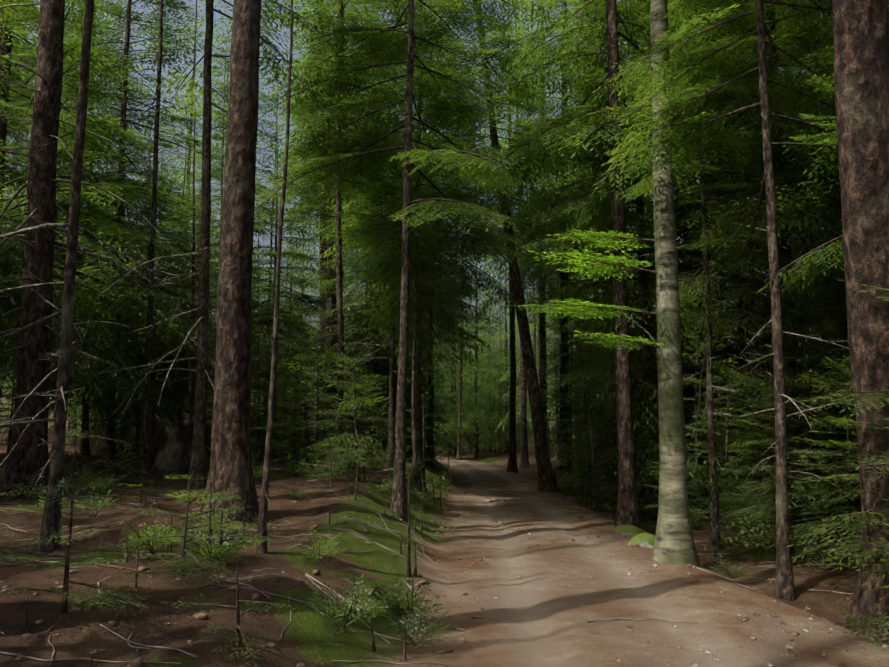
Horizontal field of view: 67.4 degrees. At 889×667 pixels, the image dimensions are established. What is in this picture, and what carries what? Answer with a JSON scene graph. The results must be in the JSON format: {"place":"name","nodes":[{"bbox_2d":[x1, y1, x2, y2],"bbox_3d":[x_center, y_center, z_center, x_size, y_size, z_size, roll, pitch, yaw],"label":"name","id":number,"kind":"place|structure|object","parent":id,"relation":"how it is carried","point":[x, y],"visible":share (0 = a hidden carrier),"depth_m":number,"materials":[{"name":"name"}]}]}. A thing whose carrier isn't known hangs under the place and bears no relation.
{"place":"outdoors","nodes":[
{"label":"outdoors","id":0,"kind":"place"},
{"bbox_2d":[0,0,836,406],"label":"sky","id":1,"kind":"structure","parent":0,"point":[217,16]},
{"bbox_2d":[0,396,888,666],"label":"terrain","id":2,"kind":"structure","parent":0,"point":[540,622],"depth_m":6.88,"materials":[{"name":"brown soil"}]},
{"bbox_2d":[130,407,210,475],"bbox_3d":[-6.086,2.558,15.360,1.972,1.700,1.970,5,-8,-43],"label":"old stump","id":3,"kind":"object","parent":2,"relation":"on","point":[171,447],"visible":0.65,"depth_m":14.76,"materials":[{"name":"brown wood"}]},
{"bbox_2d":[0,448,860,664],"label":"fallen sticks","id":4,"kind":"object","parent":2,"relation":"on","point":[52,660],"visible":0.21,"depth_m":7.71,"materials":[{"name":"brown wood"}]},
{"bbox_2d":[0,0,860,666],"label":"thin tree trunks","id":5,"kind":"object","parent":2,"relation":"on","point":[400,510],"visible":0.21,"depth_m":12.33,"materials":[{"name":"brown plant"}]},
{"bbox_2d":[0,0,888,513],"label":"dead branches","id":6,"kind":"object","parent":5,"relation":"attached to","point":[16,232],"visible":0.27,"depth_m":12.18,"materials":[{"name":"brown wood"}]},
{"bbox_2d":[0,463,883,666],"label":"stones","id":7,"kind":"object","parent":2,"relation":"on","point":[136,662],"visible":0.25,"depth_m":6.58,"materials":[{"name":"stone"}]},
{"bbox_2d":[0,0,888,644],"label":"tree trunks","id":8,"kind":"object","parent":2,"relation":"on","point":[862,68],"visible":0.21,"depth_m":9.79,"materials":[{"name":"brown plant"}]},
{"bbox_2d":[611,524,698,559],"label":"mossy rocks","id":9,"kind":"object","parent":2,"relation":"on","point":[642,538],"visible":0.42,"depth_m":10.85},
{"bbox_2d":[650,0,699,566],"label":"tree trunk","id":10,"kind":"object","parent":2,"relation":"on","point":[674,541],"visible":0.77,"depth_m":9.59,"materials":[{"name":"grey plant"}]},
{"bbox_2d":[506,229,664,350],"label":"leaves","id":11,"kind":"object","parent":10,"relation":"attached to","point":[606,259],"visible":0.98,"depth_m":9.89,"materials":[{"name":"green plant"}]},
{"bbox_2d":[471,506,888,666],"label":"road pebbles","id":12,"kind":"object","parent":2,"relation":"on","point":[751,638],"visible":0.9,"depth_m":6.10,"materials":[{"name":"stone"}]}
]}

